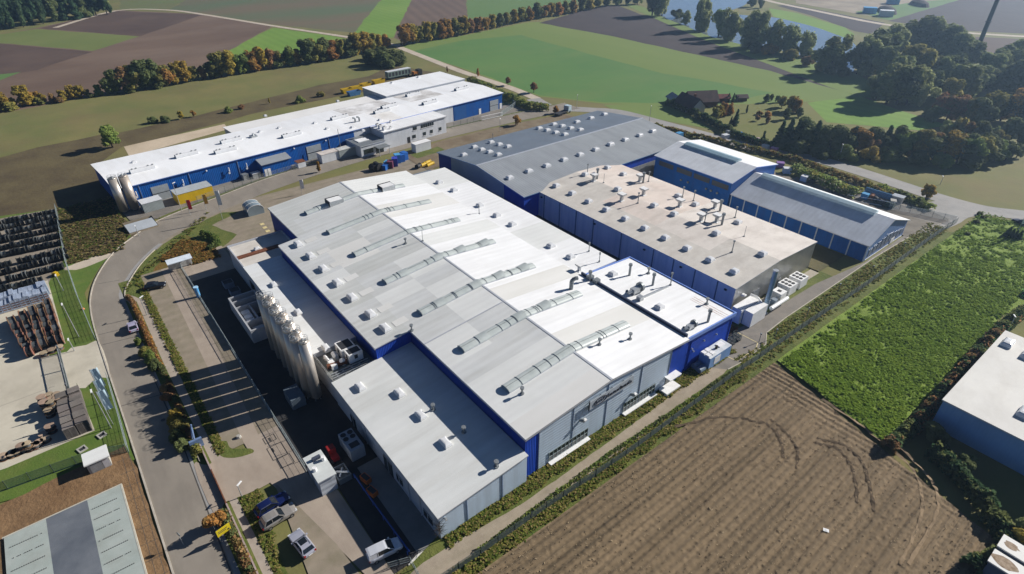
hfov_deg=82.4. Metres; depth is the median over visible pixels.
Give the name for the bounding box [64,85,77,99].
broadleaf tree
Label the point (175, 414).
shrub
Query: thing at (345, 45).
broadleaf tree
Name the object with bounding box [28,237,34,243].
cable drum
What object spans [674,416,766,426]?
wheel track
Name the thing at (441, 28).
broadleaf tree
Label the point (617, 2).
broadleaf tree
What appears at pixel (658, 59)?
field
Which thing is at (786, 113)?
broadleaf tree
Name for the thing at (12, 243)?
cable drum
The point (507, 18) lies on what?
broadleaf tree
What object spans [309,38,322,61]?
broadleaf tree
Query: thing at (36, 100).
shrub
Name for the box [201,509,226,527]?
broadleaf tree
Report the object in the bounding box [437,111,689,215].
grey hall
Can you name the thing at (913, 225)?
yard
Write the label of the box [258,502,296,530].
parked car
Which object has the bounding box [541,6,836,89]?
field
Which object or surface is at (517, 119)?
broadleaf tree
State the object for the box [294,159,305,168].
container
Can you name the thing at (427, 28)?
broadleaf tree
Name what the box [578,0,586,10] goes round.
broadleaf tree
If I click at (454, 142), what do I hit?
verge
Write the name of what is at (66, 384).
sliding gate
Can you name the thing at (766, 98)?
broadleaf tree
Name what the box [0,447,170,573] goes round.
bare ground
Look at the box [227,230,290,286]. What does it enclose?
flat block
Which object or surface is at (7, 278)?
cable drum
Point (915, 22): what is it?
broadleaf tree
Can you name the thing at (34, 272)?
cable drum
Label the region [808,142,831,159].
shrub
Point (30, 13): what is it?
wood tree
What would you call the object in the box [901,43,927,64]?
broadleaf tree
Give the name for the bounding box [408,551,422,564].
concrete apron
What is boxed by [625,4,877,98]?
river bank
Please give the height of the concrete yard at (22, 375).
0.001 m
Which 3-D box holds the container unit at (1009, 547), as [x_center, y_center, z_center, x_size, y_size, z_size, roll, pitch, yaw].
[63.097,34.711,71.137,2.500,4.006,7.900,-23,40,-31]
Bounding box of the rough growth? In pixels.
[53,196,129,263]
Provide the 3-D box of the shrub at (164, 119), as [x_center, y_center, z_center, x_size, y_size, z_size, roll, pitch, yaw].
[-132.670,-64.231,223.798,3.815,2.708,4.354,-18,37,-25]
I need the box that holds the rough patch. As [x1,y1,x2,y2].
[61,208,128,258]
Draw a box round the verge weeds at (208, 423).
[137,281,225,453]
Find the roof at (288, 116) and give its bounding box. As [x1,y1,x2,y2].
[223,95,381,133]
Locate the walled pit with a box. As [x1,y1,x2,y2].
[228,290,267,342]
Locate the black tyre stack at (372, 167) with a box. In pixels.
[368,163,377,171]
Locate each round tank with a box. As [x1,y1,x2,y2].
[691,361,701,369]
[695,364,705,374]
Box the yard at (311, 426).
[191,268,365,472]
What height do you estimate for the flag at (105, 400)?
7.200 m
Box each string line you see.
[122,457,155,573]
[128,453,164,572]
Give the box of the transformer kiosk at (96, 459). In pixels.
[81,444,111,473]
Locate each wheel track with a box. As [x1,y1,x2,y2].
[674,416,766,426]
[760,420,784,457]
[770,419,799,468]
[815,441,858,502]
[819,438,875,511]
[820,398,924,564]
[864,417,940,564]
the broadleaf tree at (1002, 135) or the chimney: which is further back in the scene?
the broadleaf tree at (1002, 135)
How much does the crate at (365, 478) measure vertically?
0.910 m
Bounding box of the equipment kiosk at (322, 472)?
[303,449,337,495]
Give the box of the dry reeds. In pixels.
[158,239,220,264]
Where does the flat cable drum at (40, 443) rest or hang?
on the concrete yard at (22, 375)
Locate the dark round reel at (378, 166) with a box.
[372,161,382,170]
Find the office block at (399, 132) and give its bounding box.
[370,111,446,148]
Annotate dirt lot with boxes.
[124,124,225,154]
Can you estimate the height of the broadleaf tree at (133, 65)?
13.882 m
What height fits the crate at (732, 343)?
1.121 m
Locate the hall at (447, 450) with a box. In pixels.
[331,342,527,538]
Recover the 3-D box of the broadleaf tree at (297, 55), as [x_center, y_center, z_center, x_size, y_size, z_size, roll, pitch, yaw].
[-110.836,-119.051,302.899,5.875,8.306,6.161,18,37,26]
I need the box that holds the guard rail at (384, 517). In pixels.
[353,474,409,554]
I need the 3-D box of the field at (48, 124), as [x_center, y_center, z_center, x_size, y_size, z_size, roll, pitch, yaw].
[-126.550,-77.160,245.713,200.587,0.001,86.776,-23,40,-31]
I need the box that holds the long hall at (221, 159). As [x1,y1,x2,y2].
[90,81,502,208]
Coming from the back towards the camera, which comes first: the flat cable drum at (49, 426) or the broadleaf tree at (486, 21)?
the broadleaf tree at (486, 21)
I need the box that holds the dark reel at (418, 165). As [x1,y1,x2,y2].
[415,163,421,168]
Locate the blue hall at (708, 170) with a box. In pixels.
[653,139,777,205]
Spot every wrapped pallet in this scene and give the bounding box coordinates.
[0,292,4,300]
[0,300,7,312]
[4,291,8,298]
[4,298,13,311]
[7,289,13,295]
[8,295,17,309]
[12,293,22,308]
[18,293,26,307]
[22,291,31,305]
[27,291,36,304]
[32,289,40,303]
[35,281,40,288]
[37,288,44,301]
[40,280,49,293]
[40,286,50,298]
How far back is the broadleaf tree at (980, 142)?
182.47 m
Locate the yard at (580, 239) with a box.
[536,215,733,323]
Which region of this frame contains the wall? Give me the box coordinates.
[199,444,258,573]
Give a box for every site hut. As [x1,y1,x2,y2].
[862,6,877,13]
[878,9,894,16]
[886,0,899,4]
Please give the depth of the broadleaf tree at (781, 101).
238.44 m
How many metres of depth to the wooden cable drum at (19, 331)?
111.96 m
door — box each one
[89,461,103,472]
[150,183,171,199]
[264,168,271,175]
[306,144,321,159]
[349,412,356,428]
[382,453,393,477]
[454,105,466,120]
[490,99,497,110]
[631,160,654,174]
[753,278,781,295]
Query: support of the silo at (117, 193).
on the ground at (1004, 482)
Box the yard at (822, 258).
[808,244,843,270]
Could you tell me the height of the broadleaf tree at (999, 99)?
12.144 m
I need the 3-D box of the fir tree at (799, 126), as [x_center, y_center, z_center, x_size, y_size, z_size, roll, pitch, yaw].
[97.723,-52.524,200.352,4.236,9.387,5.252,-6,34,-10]
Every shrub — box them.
[0,101,18,111]
[30,97,45,105]
[52,96,63,102]
[120,85,137,92]
[133,337,142,345]
[138,346,150,356]
[142,349,154,364]
[147,116,158,123]
[147,358,161,371]
[152,80,164,88]
[159,383,166,392]
[159,392,172,400]
[160,116,170,122]
[166,407,182,425]
[168,418,189,433]
[168,429,182,443]
[173,437,188,452]
[207,70,221,77]
[224,106,232,112]
[272,60,282,67]
[294,95,305,103]
[316,91,324,96]
[317,54,325,61]
[344,48,357,56]
[361,49,371,57]
[362,50,376,64]
[373,50,395,68]
[374,46,386,52]
[386,48,406,65]
[670,9,681,18]
[761,43,778,54]
[765,111,771,116]
[781,47,798,60]
[782,139,807,154]
[801,56,815,66]
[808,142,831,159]
[814,62,821,70]
[831,144,858,161]
[837,66,851,76]
[859,146,882,162]
[880,145,905,162]
[922,105,949,121]
[984,68,1013,92]
[989,71,1023,92]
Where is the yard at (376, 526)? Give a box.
[329,442,423,573]
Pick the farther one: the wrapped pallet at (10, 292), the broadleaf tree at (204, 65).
the broadleaf tree at (204, 65)
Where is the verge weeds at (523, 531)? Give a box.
[447,363,751,573]
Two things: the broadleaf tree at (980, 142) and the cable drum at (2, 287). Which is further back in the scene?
the broadleaf tree at (980, 142)
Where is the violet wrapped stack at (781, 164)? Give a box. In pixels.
[776,161,784,167]
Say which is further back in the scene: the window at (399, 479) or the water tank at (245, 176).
the water tank at (245, 176)
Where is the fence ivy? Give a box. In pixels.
[477,366,737,550]
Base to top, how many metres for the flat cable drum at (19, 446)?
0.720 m
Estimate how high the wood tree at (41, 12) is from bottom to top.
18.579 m
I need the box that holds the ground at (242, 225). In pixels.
[156,160,434,255]
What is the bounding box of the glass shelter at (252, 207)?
[242,199,264,216]
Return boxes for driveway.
[194,453,269,511]
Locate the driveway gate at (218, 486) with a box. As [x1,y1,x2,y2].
[210,469,225,503]
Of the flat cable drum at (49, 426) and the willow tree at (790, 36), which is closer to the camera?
the flat cable drum at (49, 426)
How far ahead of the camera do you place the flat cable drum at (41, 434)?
91.40 m
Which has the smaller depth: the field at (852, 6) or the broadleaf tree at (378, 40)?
the broadleaf tree at (378, 40)
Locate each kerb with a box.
[76,445,87,452]
[89,103,563,573]
[96,431,107,438]
[124,249,154,322]
[728,220,947,369]
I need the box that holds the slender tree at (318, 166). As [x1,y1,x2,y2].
[316,161,320,170]
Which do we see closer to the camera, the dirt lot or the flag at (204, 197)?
the flag at (204, 197)
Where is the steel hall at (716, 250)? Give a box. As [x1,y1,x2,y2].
[538,164,816,309]
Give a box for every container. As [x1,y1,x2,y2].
[138,195,164,212]
[170,181,213,204]
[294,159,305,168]
[316,148,339,163]
[335,144,355,158]
[411,139,430,152]
[698,339,731,368]
[807,177,815,183]
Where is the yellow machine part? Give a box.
[425,161,434,166]
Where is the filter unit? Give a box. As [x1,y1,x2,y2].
[732,296,767,327]
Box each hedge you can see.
[124,294,163,369]
[157,363,194,438]
[187,437,204,457]
[221,508,257,573]
[466,76,548,110]
[654,122,904,201]
[666,98,776,146]
[790,163,864,198]
[875,183,936,210]
[880,304,1023,454]
[924,440,1022,573]
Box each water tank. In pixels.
[241,172,248,180]
[250,170,260,178]
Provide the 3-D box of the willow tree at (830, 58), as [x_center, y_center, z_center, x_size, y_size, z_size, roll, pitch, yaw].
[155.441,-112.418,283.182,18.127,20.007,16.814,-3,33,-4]
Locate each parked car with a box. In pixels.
[125,320,138,332]
[143,281,165,290]
[252,490,290,518]
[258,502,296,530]
[288,528,315,558]
[1011,218,1023,225]
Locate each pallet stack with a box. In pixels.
[55,390,68,400]
[56,399,69,407]
[57,397,68,402]
[57,403,71,413]
[59,409,71,417]
[59,414,73,424]
[61,420,79,439]
[67,385,82,395]
[69,391,83,399]
[69,394,84,403]
[69,398,86,410]
[71,404,88,416]
[72,408,90,422]
[74,415,92,433]
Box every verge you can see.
[0,208,134,501]
[118,280,287,573]
[125,211,238,302]
[220,441,253,457]
[400,232,954,573]
[406,114,573,169]
[411,147,443,157]
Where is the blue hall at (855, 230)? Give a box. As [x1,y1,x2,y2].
[728,172,909,261]
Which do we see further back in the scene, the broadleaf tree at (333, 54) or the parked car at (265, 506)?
the broadleaf tree at (333, 54)
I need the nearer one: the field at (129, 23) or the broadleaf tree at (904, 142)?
the broadleaf tree at (904, 142)
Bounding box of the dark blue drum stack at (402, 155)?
[399,153,404,162]
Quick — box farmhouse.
[674,92,706,113]
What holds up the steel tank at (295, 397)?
on the ground at (1004, 482)
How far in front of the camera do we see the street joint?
82.55 m
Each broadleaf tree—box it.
[0,92,9,109]
[8,97,16,105]
[10,84,33,105]
[28,91,37,96]
[37,93,46,100]
[47,93,53,102]
[56,90,67,100]
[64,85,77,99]
[73,85,83,97]
[83,89,88,97]
[92,84,103,96]
[98,124,120,147]
[99,77,114,94]
[103,69,123,92]
[112,66,132,85]
[121,65,140,90]
[127,59,151,89]
[136,58,156,88]
[154,65,169,86]
[160,64,175,85]
[167,62,182,83]
[173,60,191,81]
[176,111,183,117]
[187,66,199,80]
[196,65,206,78]
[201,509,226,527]
[202,61,212,77]
[206,51,228,76]
[218,49,235,75]
[232,54,243,73]
[238,53,251,72]
[244,50,262,70]
[252,46,269,69]
[264,47,275,68]
[274,50,286,65]
[282,45,294,65]
[293,48,301,64]
[296,38,314,62]
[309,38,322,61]
[317,37,329,59]
[325,40,338,59]
[334,39,345,58]
[342,39,352,56]
[346,32,361,54]
[353,31,373,52]
[367,33,377,48]
[374,34,382,46]
[381,34,390,46]
[396,23,415,44]
[408,23,419,43]
[415,25,423,42]
[421,21,432,40]
[430,21,438,39]
[436,19,448,38]
[443,18,453,37]
[451,17,463,35]
[457,16,470,34]
[467,17,474,32]
[473,16,483,30]
[481,17,490,29]
[489,14,495,27]
[495,13,503,25]
[503,12,511,24]
[510,9,519,23]
[512,115,520,124]
[518,7,527,21]
[524,6,533,19]
[530,82,537,92]
[532,2,543,18]
[540,5,550,17]
[548,2,555,16]
[553,106,558,112]
[554,2,563,15]
[561,0,570,13]
[569,0,578,12]
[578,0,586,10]
[585,0,594,8]
[593,0,603,7]
[603,0,610,5]
[612,0,621,4]
[633,0,642,4]
[646,0,658,15]
[654,0,669,15]
[680,10,691,23]
[710,107,720,118]
[714,9,725,35]
[716,105,725,117]
[721,102,728,115]
[727,102,734,114]
[747,0,757,6]
[758,0,764,7]
[763,94,769,101]
[777,95,787,106]
[783,108,791,119]
[786,95,799,108]
[791,98,802,111]
[793,115,817,143]
[796,107,803,116]
[814,124,839,146]
[831,125,857,148]
[850,127,873,152]
[866,73,883,99]
[866,130,881,146]
[867,126,891,150]
[870,27,904,48]
[872,45,901,74]
[875,62,914,103]
[882,55,916,72]
[886,125,910,147]
[887,23,922,52]
[890,65,923,104]
[895,64,928,104]
[896,132,912,154]
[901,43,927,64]
[903,131,920,155]
[905,19,928,34]
[906,129,936,156]
[912,14,946,48]
[919,48,937,67]
[921,183,936,199]
[923,420,951,443]
[924,133,948,158]
[927,70,944,95]
[930,55,945,69]
[930,132,949,159]
[931,92,949,107]
[933,15,957,29]
[933,25,965,55]
[933,56,956,79]
[934,30,968,55]
[936,129,968,156]
[939,120,956,134]
[940,95,962,119]
[943,77,965,96]
[944,31,979,55]
[946,52,972,64]
[949,63,974,93]
[949,94,972,121]
[950,132,980,162]
[953,117,969,132]
[958,451,979,470]
[961,41,986,63]
[961,65,989,97]
[962,135,989,156]
[963,97,981,122]
[964,121,976,133]
[969,97,1000,123]
[972,120,993,136]
[977,64,996,89]
[979,52,1008,71]
[979,135,998,163]
[982,132,1004,162]
[985,90,1009,121]
[992,126,1000,132]
[993,139,1011,161]
[994,43,1023,62]
[994,130,1010,139]
[996,51,1015,64]
[999,94,1023,120]
[1001,87,1023,119]
[1001,117,1023,140]
[1004,140,1022,159]
[1011,527,1023,545]
[1013,38,1023,49]
[1013,517,1023,529]
[1015,91,1023,120]
[1015,143,1023,157]
[1016,123,1023,143]
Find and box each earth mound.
[877,5,896,14]
[909,0,929,7]
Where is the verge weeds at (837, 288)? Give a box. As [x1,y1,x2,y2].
[734,222,948,369]
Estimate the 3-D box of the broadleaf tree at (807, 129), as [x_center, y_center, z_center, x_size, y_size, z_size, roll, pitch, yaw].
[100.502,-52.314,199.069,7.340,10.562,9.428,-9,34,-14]
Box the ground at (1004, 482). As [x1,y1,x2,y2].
[0,0,1023,573]
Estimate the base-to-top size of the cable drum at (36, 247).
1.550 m
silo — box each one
[106,174,128,212]
[117,172,139,210]
[256,290,275,352]
[262,298,281,361]
[263,291,274,302]
[268,306,287,370]
[269,299,281,310]
[275,314,294,379]
[276,307,288,319]
[281,323,300,388]
[283,316,294,328]
[289,332,310,397]
[290,325,302,337]
[297,334,321,400]
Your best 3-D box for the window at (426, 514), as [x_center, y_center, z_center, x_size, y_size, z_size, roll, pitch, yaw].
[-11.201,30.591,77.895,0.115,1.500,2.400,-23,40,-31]
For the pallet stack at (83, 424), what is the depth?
91.90 m
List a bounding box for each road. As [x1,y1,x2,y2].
[398,47,539,98]
[527,98,1023,218]
[712,174,947,368]
[920,200,985,232]
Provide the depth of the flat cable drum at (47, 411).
94.73 m
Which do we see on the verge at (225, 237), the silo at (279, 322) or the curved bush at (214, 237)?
the curved bush at (214, 237)
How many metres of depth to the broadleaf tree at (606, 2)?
475.11 m
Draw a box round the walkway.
[125,296,272,573]
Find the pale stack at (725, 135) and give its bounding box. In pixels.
[721,133,729,138]
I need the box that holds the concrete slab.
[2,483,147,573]
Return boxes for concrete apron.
[66,341,109,387]
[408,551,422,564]
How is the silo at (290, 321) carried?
on the ground at (1004, 482)
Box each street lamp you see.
[61,303,78,336]
[90,389,111,427]
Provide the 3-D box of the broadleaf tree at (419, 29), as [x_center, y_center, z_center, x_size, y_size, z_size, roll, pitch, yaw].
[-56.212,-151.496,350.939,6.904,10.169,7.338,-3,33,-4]
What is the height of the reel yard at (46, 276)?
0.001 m
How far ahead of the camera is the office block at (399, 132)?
204.57 m
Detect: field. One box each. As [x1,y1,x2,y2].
[0,10,270,112]
[0,29,138,50]
[0,43,90,73]
[0,59,382,156]
[0,72,19,79]
[0,135,122,215]
[41,11,199,35]
[68,184,136,239]
[116,66,433,145]
[119,0,184,9]
[169,0,379,31]
[229,28,343,54]
[356,0,410,37]
[394,0,467,41]
[402,22,856,104]
[415,35,771,103]
[466,0,577,18]
[478,363,997,573]
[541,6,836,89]
[605,102,715,129]
[769,8,854,36]
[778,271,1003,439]
[779,4,883,32]
[796,0,933,16]
[808,96,942,129]
[856,0,956,19]
[856,154,1023,210]
[890,0,1023,33]
[902,217,1023,312]
[975,37,1018,52]
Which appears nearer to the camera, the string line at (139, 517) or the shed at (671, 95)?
the string line at (139, 517)
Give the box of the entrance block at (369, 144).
[345,133,389,157]
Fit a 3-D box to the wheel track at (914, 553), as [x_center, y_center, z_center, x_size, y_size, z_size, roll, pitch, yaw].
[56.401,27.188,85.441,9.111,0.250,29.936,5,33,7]
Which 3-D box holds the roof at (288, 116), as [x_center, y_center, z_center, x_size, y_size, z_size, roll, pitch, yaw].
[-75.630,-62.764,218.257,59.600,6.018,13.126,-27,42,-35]
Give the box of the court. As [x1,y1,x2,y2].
[123,104,524,220]
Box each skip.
[333,463,351,484]
[340,87,352,93]
[346,89,360,96]
[350,84,363,89]
[359,81,371,86]
[371,78,384,84]
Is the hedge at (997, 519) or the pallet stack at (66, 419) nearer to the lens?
the hedge at (997, 519)
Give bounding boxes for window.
[364,147,383,154]
[395,472,402,485]
[422,507,432,525]
[548,428,589,465]
[622,383,656,415]
[659,160,673,169]
[676,167,691,176]
[694,173,709,182]
[711,180,728,189]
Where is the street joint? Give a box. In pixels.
[154,379,231,573]
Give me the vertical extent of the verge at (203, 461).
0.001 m
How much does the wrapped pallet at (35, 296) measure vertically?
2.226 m
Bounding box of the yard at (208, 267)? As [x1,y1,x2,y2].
[183,246,234,281]
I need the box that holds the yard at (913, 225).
[774,172,928,236]
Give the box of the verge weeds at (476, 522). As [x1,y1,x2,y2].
[444,347,736,547]
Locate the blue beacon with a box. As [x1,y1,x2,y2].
[193,286,200,297]
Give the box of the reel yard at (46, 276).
[0,209,62,284]
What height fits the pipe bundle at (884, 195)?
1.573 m
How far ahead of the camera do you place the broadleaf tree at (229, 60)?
279.47 m
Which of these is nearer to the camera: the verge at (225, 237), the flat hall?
the flat hall
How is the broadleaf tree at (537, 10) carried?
on the ground at (1004, 482)
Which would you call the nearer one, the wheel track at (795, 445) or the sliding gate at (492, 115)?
the wheel track at (795, 445)
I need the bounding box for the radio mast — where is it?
[979,0,998,40]
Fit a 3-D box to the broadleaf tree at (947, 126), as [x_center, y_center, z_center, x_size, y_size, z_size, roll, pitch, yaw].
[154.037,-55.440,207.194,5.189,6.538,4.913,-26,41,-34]
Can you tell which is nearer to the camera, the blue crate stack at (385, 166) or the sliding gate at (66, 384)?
the sliding gate at (66, 384)
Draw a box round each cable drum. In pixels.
[0,250,6,257]
[0,261,6,267]
[0,268,6,274]
[0,283,6,291]
[0,452,8,461]
[4,274,12,281]
[4,283,11,289]
[5,266,11,273]
[5,449,16,458]
[7,317,16,323]
[9,241,15,247]
[9,321,20,333]
[10,282,17,288]
[10,448,22,456]
[11,274,17,280]
[13,328,22,337]
[14,247,20,253]
[15,257,22,263]
[15,442,24,450]
[16,281,22,287]
[16,332,24,337]
[17,309,27,317]
[17,335,29,347]
[19,312,30,321]
[20,341,29,350]
[21,263,27,269]
[21,270,27,277]
[21,279,27,286]
[22,319,31,324]
[22,440,32,448]
[23,322,32,329]
[23,345,34,356]
[24,443,34,452]
[25,255,31,261]
[26,270,32,276]
[26,277,32,284]
[26,304,36,310]
[26,330,35,339]
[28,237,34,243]
[28,308,38,315]
[29,336,36,341]
[30,314,39,320]
[30,340,42,351]
[31,259,38,266]
[31,318,40,323]
[32,269,38,275]
[32,322,41,329]
[32,441,41,449]
[33,438,44,447]
[34,244,40,250]
[34,327,44,333]
[35,302,43,308]
[35,331,47,341]
[35,394,47,401]
[36,267,42,274]
[37,310,46,317]
[37,336,48,348]
[38,398,47,407]
[38,431,48,437]
[39,316,47,321]
[39,350,48,356]
[40,251,46,257]
[40,435,51,443]
[41,266,48,273]
[41,320,50,327]
[42,257,48,264]
[42,297,52,304]
[43,241,49,248]
[43,325,51,331]
[43,407,53,415]
[43,422,56,431]
[44,302,54,310]
[44,330,53,336]
[44,410,55,418]
[45,307,55,314]
[45,334,55,345]
[45,399,54,406]
[46,347,56,353]
[47,233,53,239]
[47,256,53,262]
[47,265,53,271]
[47,313,57,321]
[48,428,57,434]
[50,322,61,331]
[52,255,58,261]
[52,263,58,270]
[53,329,62,335]
[54,333,64,344]
[55,247,61,254]
[55,344,64,350]
[57,262,64,269]
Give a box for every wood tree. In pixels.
[0,0,14,28]
[0,9,6,29]
[5,0,25,26]
[18,0,36,24]
[25,0,45,23]
[41,0,57,21]
[55,0,73,20]
[66,0,83,19]
[74,0,92,17]
[83,0,100,15]
[96,0,112,14]
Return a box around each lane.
[161,268,257,447]
[245,425,393,573]
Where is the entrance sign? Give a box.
[189,424,203,447]
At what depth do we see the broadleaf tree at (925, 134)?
187.41 m
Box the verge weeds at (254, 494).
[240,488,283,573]
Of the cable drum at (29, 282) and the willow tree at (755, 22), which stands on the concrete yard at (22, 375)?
the cable drum at (29, 282)
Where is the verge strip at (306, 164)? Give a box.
[159,104,555,217]
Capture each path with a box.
[53,9,403,46]
[64,253,112,269]
[411,368,726,573]
[765,0,1023,36]
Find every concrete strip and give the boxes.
[358,457,437,553]
[761,269,817,301]
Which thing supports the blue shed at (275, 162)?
on the ground at (1004, 482)
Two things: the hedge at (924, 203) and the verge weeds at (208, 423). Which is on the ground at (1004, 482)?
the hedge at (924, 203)
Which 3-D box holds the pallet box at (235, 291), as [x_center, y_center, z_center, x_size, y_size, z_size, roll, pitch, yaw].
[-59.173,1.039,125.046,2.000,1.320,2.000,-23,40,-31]
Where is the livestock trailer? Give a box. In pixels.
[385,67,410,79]
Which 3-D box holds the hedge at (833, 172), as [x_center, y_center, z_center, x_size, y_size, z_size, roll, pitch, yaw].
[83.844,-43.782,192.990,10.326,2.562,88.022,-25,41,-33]
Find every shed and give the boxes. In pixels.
[256,152,291,176]
[665,92,677,100]
[718,94,731,101]
[735,94,748,101]
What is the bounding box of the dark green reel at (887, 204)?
[884,202,894,208]
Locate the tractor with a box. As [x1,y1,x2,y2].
[324,443,341,464]
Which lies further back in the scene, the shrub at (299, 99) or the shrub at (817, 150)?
the shrub at (299, 99)
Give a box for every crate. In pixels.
[359,472,371,484]
[366,485,378,497]
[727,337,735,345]
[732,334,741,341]
[782,166,791,173]
[860,192,869,199]
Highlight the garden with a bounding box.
[687,101,850,150]
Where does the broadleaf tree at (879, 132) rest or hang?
on the ground at (1004, 482)
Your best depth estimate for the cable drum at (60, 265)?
133.15 m
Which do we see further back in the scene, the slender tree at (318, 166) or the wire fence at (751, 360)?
the slender tree at (318, 166)
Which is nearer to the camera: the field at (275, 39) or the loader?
the loader
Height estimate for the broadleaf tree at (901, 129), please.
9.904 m
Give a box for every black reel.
[872,195,879,202]
[876,198,885,206]
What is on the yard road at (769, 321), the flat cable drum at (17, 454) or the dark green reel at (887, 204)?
the dark green reel at (887, 204)
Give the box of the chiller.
[338,428,365,461]
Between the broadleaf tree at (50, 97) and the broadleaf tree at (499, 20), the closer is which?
the broadleaf tree at (50, 97)
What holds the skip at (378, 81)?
on the field at (162, 130)
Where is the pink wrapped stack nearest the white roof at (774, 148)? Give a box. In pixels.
[770,146,778,150]
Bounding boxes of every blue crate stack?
[381,163,388,170]
[391,156,397,166]
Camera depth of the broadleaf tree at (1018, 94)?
219.50 m
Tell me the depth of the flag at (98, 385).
93.05 m
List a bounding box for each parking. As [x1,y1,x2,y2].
[141,267,278,448]
[275,485,358,573]
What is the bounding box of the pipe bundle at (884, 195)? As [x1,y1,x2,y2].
[864,187,891,199]
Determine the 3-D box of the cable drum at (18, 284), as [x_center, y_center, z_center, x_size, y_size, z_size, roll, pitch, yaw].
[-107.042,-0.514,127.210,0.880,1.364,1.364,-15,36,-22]
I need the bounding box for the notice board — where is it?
[216,523,230,541]
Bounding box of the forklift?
[51,271,58,276]
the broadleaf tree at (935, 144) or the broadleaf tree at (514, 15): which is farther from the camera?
the broadleaf tree at (514, 15)
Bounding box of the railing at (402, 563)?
[387,556,418,573]
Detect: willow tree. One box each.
[694,0,714,31]
[720,7,743,40]
[739,9,770,47]
[756,19,786,52]
[780,23,800,51]
[797,30,816,56]
[810,33,854,74]
[845,41,873,73]
[856,33,883,76]
[888,23,911,50]
[906,67,941,106]
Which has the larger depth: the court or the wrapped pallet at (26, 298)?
the court
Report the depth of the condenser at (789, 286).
124.41 m
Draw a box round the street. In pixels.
[91,103,579,573]
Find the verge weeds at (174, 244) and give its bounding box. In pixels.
[124,212,208,290]
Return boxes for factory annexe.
[581,257,736,372]
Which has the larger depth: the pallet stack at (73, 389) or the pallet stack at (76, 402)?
the pallet stack at (73, 389)
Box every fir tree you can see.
[732,109,739,125]
[772,120,785,141]
[779,117,795,143]
[791,120,802,140]
[807,120,822,149]
[852,126,859,153]
[885,125,893,136]
[1002,228,1009,237]
[1009,228,1015,237]
[1015,230,1023,239]
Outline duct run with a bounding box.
[750,287,788,309]
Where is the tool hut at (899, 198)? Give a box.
[892,193,905,203]
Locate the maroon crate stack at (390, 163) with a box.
[387,159,393,168]
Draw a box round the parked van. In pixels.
[365,537,402,563]
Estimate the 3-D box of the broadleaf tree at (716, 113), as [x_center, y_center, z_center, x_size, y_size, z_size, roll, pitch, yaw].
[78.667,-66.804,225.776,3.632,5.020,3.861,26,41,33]
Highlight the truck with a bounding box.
[554,104,571,115]
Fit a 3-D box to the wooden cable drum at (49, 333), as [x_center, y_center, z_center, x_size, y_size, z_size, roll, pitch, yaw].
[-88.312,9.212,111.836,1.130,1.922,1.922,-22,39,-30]
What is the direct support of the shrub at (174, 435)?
on the ground at (1004, 482)
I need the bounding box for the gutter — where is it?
[119,243,240,573]
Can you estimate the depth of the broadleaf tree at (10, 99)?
237.97 m
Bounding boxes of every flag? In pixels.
[89,368,105,385]
[92,378,109,412]
[96,390,112,423]
[185,200,191,214]
[202,194,208,209]
[214,191,222,218]
[299,180,303,192]
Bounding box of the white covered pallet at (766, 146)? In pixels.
[761,144,769,149]
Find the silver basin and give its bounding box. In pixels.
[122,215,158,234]
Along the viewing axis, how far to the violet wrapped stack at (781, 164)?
185.20 m
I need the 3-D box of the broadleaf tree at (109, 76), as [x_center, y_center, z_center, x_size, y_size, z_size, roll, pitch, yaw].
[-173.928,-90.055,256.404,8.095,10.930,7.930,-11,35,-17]
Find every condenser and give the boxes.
[777,278,797,295]
[788,271,808,289]
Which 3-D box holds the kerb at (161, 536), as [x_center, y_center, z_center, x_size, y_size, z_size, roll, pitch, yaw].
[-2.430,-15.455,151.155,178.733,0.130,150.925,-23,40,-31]
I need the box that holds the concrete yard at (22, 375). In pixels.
[0,280,94,469]
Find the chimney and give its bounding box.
[764,269,778,314]
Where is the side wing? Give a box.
[243,255,355,377]
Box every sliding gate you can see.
[55,345,69,388]
[482,112,502,119]
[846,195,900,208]
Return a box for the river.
[661,0,855,71]
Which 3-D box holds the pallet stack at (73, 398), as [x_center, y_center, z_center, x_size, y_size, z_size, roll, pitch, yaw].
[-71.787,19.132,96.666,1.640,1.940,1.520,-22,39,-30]
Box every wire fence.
[0,444,126,491]
[54,204,95,338]
[105,373,128,450]
[179,263,306,470]
[196,117,479,201]
[442,218,958,573]
[501,93,515,114]
[888,203,957,221]
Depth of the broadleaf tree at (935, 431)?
89.57 m
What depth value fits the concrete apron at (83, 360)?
106.57 m
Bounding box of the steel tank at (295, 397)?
[283,384,306,410]
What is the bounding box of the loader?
[411,68,421,75]
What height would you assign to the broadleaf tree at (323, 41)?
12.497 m
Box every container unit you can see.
[982,549,1023,573]
[996,534,1023,565]
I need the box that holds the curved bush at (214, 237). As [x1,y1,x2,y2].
[199,229,220,249]
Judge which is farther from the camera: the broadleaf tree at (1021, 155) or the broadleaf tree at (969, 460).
the broadleaf tree at (1021, 155)
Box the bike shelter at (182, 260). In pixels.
[165,253,191,269]
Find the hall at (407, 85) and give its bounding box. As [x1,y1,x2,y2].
[362,71,464,98]
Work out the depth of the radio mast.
295.57 m
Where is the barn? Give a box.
[686,90,719,106]
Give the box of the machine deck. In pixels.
[314,338,374,400]

